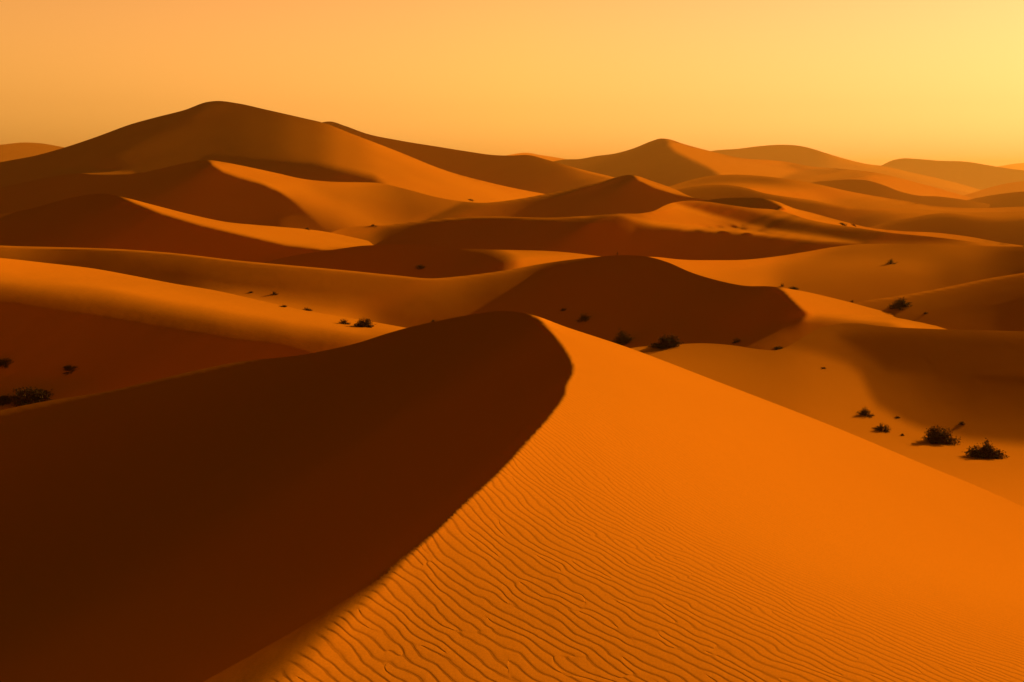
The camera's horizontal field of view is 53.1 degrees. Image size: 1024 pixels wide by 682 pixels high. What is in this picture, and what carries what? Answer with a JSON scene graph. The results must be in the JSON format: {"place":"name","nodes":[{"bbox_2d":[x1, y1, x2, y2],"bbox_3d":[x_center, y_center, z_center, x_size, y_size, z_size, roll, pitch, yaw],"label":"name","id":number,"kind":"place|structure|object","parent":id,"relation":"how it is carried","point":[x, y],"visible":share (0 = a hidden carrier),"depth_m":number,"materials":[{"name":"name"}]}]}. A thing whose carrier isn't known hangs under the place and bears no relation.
{"place":"outdoors","nodes":[
{"label":"outdoors","id":0,"kind":"place"},
{"bbox_2d":[0,142,64,161],"bbox_3d":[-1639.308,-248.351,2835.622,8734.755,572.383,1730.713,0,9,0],"label":"sand dune","id":1,"kind":"structure","parent":0,"point":[11,151],"depth_m":2345.02,"materials":[{"name":"orange sand"}]},
{"bbox_2d":[0,194,372,262],"bbox_3d":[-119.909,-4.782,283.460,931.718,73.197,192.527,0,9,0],"label":"sand dune","id":2,"kind":"structure","parent":0,"point":[108,221],"depth_m":216.05,"materials":[{"name":"orange sand"}]},
{"bbox_2d":[0,258,404,409],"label":"sand dune","id":3,"kind":"structure","parent":0,"point":[104,330],"depth_m":81.47,"materials":[{"name":"orange sand"}]},
{"bbox_2d":[0,358,13,366],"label":"desert shrub","id":4,"kind":"object","parent":3,"relation":"on","point":[3,362],"visible":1,"depth_m":78.66,"materials":[{"name":"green plant"}]},
{"bbox_2d":[0,394,16,405],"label":"desert shrub","id":5,"kind":"object","parent":3,"relation":"on","point":[5,400],"visible":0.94,"depth_m":75.17,"materials":[{"name":"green plant"}]},
{"bbox_2d":[9,386,52,406],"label":"desert shrub","id":6,"kind":"object","parent":3,"relation":"on","point":[26,396],"visible":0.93,"depth_m":74.99,"materials":[{"name":"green plant"}]},
{"bbox_2d":[62,365,77,375],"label":"desert shrub","id":7,"kind":"object","parent":3,"relation":"on","point":[68,368],"visible":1,"depth_m":78.33,"materials":[{"name":"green plant"}]},
{"bbox_2d":[338,318,351,324],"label":"desert shrub","id":8,"kind":"object","parent":3,"relation":"on","point":[344,321],"visible":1,"depth_m":86.97,"materials":[{"name":"brown plant"}]},
{"bbox_2d":[354,318,375,327],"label":"desert shrub","id":9,"kind":"object","parent":3,"relation":"on","point":[366,323],"visible":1,"depth_m":86.00,"materials":[{"name":"brown plant"}]},
{"bbox_2d":[0,101,542,202],"bbox_3d":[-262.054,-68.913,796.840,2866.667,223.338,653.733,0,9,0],"label":"sand dune","id":10,"kind":"structure","parent":0,"point":[262,139],"depth_m":633.69,"materials":[{"name":"orange sand"}]},
{"bbox_2d":[0,160,705,232],"bbox_3d":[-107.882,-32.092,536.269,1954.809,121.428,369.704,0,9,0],"label":"sand dune","id":11,"kind":"structure","parent":0,"point":[223,191],"depth_m":422.01,"materials":[{"name":"orange sand"}]},
{"bbox_2d":[266,245,600,277],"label":"sand dune","id":12,"kind":"structure","parent":0,"point":[435,261],"depth_m":182.42,"materials":[{"name":"orange sand"}]},
{"bbox_2d":[322,121,614,193],"bbox_3d":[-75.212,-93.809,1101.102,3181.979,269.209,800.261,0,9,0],"label":"sand dune","id":13,"kind":"structure","parent":0,"point":[533,174],"depth_m":842.08,"materials":[{"name":"orange sand"}]},
{"bbox_2d":[0,245,943,349],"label":"sand dune","id":14,"kind":"structure","parent":0,"point":[645,301],"depth_m":124.46,"materials":[{"name":"orange sand"}]},
{"bbox_2d":[576,313,588,322],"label":"desert shrub","id":15,"kind":"object","parent":14,"relation":"on","point":[584,317],"visible":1,"depth_m":114.99,"materials":[{"name":"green plant"}]},
{"bbox_2d":[610,328,634,344],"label":"desert shrub","id":16,"kind":"object","parent":14,"relation":"on","point":[621,339],"visible":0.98,"depth_m":107.14,"materials":[{"name":"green plant"}]},
{"bbox_2d":[0,311,1023,681],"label":"sand dune","id":17,"kind":"structure","parent":0,"point":[502,497],"depth_m":13.12,"materials":[{"name":"orange sand"}]},
{"bbox_2d":[0,0,1023,166],"label":"sky","id":18,"kind":"structure","parent":0,"point":[873,82],"materials":[{"name":"orange"}]},
{"bbox_2d":[506,153,564,160],"bbox_3d":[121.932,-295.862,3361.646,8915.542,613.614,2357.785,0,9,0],"label":"sand dune","id":19,"kind":"structure","parent":0,"point":[547,157],"depth_m":2760.34,"materials":[{"name":"orange sand"}]},
{"bbox_2d":[331,201,1000,259],"bbox_3d":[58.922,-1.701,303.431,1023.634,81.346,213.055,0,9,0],"label":"sand dune","id":20,"kind":"structure","parent":0,"point":[692,230],"depth_m":229.72,"materials":[{"name":"orange sand"}]},
{"bbox_2d":[553,138,972,199],"bbox_3d":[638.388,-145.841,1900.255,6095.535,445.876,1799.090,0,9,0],"label":"sand dune","id":21,"kind":"structure","parent":0,"point":[666,162],"depth_m":1416.59,"materials":[{"name":"orange sand"}]},
{"bbox_2d":[631,323,1023,506],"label":"sand dune","id":22,"kind":"structure","parent":0,"point":[918,381],"depth_m":70.56,"materials":[{"name":"orange sand"}]},
{"bbox_2d":[648,333,683,349],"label":"desert shrub","id":23,"kind":"object","parent":22,"relation":"on","point":[667,342],"visible":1,"depth_m":81.01,"materials":[{"name":"brown plant"}]},
{"bbox_2d":[857,407,874,416],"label":"desert shrub","id":24,"kind":"object","parent":22,"relation":"on","point":[864,411],"visible":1,"depth_m":66.71,"materials":[{"name":"brown plant"}]},
{"bbox_2d":[872,423,889,432],"bbox_3d":[23.224,5.395,64.302,1.216,0.572,1.031,0,9,0],"label":"desert shrub","id":25,"kind":"object","parent":22,"relation":"on","point":[881,428],"visible":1,"depth_m":64.23,"materials":[{"name":"brown plant"}]},
{"bbox_2d":[922,425,960,444],"bbox_3d":[26.248,5.675,62.584,2.384,1.184,2.085,0,9,0],"label":"desert shrub","id":26,"kind":"object","parent":22,"relation":"on","point":[937,437],"visible":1,"depth_m":62.48,"materials":[{"name":"brown plant"}]},
{"bbox_2d":[962,438,1007,458],"bbox_3d":[26.801,6.055,57.860,2.526,1.182,1.940,0,9,0],"label":"desert shrub","id":27,"kind":"object","parent":22,"relation":"on","point":[987,451],"visible":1,"depth_m":57.64,"materials":[{"name":"brown plant"}]},
{"bbox_2d":[651,244,1023,302],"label":"sand dune","id":28,"kind":"structure","parent":0,"point":[856,273],"depth_m":170.87,"materials":[{"name":"orange sand"}]},
{"bbox_2d":[712,145,979,194],"bbox_3d":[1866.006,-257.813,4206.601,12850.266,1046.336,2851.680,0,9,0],"label":"sand dune","id":29,"kind":"structure","parent":0,"point":[802,155],"depth_m":3266.07,"materials":[{"name":"orange sand"}]},
{"bbox_2d":[669,175,1023,211],"bbox_3d":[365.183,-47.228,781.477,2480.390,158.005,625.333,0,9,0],"label":"sand dune","id":30,"kind":"structure","parent":0,"point":[796,189],"depth_m":622.16,"materials":[{"name":"orange sand"}]},
{"bbox_2d":[678,185,1023,226],"bbox_3d":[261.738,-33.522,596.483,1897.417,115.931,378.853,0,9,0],"label":"sand dune","id":31,"kind":"structure","parent":0,"point":[866,216],"depth_m":471.56,"materials":[{"name":"orange sand"}]},
{"bbox_2d":[705,198,1023,246],"bbox_3d":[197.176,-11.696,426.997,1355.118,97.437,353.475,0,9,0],"label":"sand dune","id":32,"kind":"structure","parent":0,"point":[761,203],"depth_m":352.01,"materials":[{"name":"orange sand"}]},
{"bbox_2d":[812,179,989,207],"bbox_3d":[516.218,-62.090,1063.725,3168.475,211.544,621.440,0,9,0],"label":"sand dune","id":33,"kind":"structure","parent":0,"point":[866,187],"depth_m":862.72,"materials":[{"name":"orange sand"}]},
{"bbox_2d":[855,273,1023,330],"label":"sand dune","id":34,"kind":"structure","parent":0,"point":[995,304],"depth_m":111.69,"materials":[{"name":"orange sand"}]},
{"bbox_2d":[887,297,911,309],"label":"desert shrub","id":35,"kind":"object","parent":34,"relation":"on","point":[900,303],"visible":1,"depth_m":115.43,"materials":[{"name":"brown plant"}]},
{"bbox_2d":[869,213,1023,245],"bbox_3d":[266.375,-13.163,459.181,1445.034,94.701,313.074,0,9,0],"label":"sand dune","id":36,"kind":"structure","parent":0,"point":[1009,230],"depth_m":386.20,"materials":[{"name":"orange sand"}]},
{"bbox_2d":[881,158,1023,189],"bbox_3d":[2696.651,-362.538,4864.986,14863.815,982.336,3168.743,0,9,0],"label":"sand dune","id":37,"kind":"structure","parent":0,"point":[977,176],"depth_m":4003.53,"materials":[{"name":"orange sand"}]},
{"bbox_2d":[963,181,1023,198],"bbox_3d":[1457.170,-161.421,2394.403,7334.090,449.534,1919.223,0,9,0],"label":"sand dune","id":38,"kind":"structure","parent":0,"point":[1008,188],"depth_m":1856.17,"materials":[{"name":"orange sand"}]},
{"bbox_2d":[968,191,1023,207],"bbox_3d":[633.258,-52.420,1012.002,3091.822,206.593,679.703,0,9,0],"label":"sand dune","id":39,"kind":"structure","parent":0,"point":[1014,199],"depth_m":855.19,"materials":[{"name":"orange sand"}]},
{"bbox_2d":[998,163,1023,169],"bbox_3d":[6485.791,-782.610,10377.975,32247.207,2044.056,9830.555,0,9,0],"label":"sand dune","id":40,"kind":"structure","parent":0,"point":[1018,166],"depth_m":7276.83,"materials":[{"name":"orange sand"}]}
]}

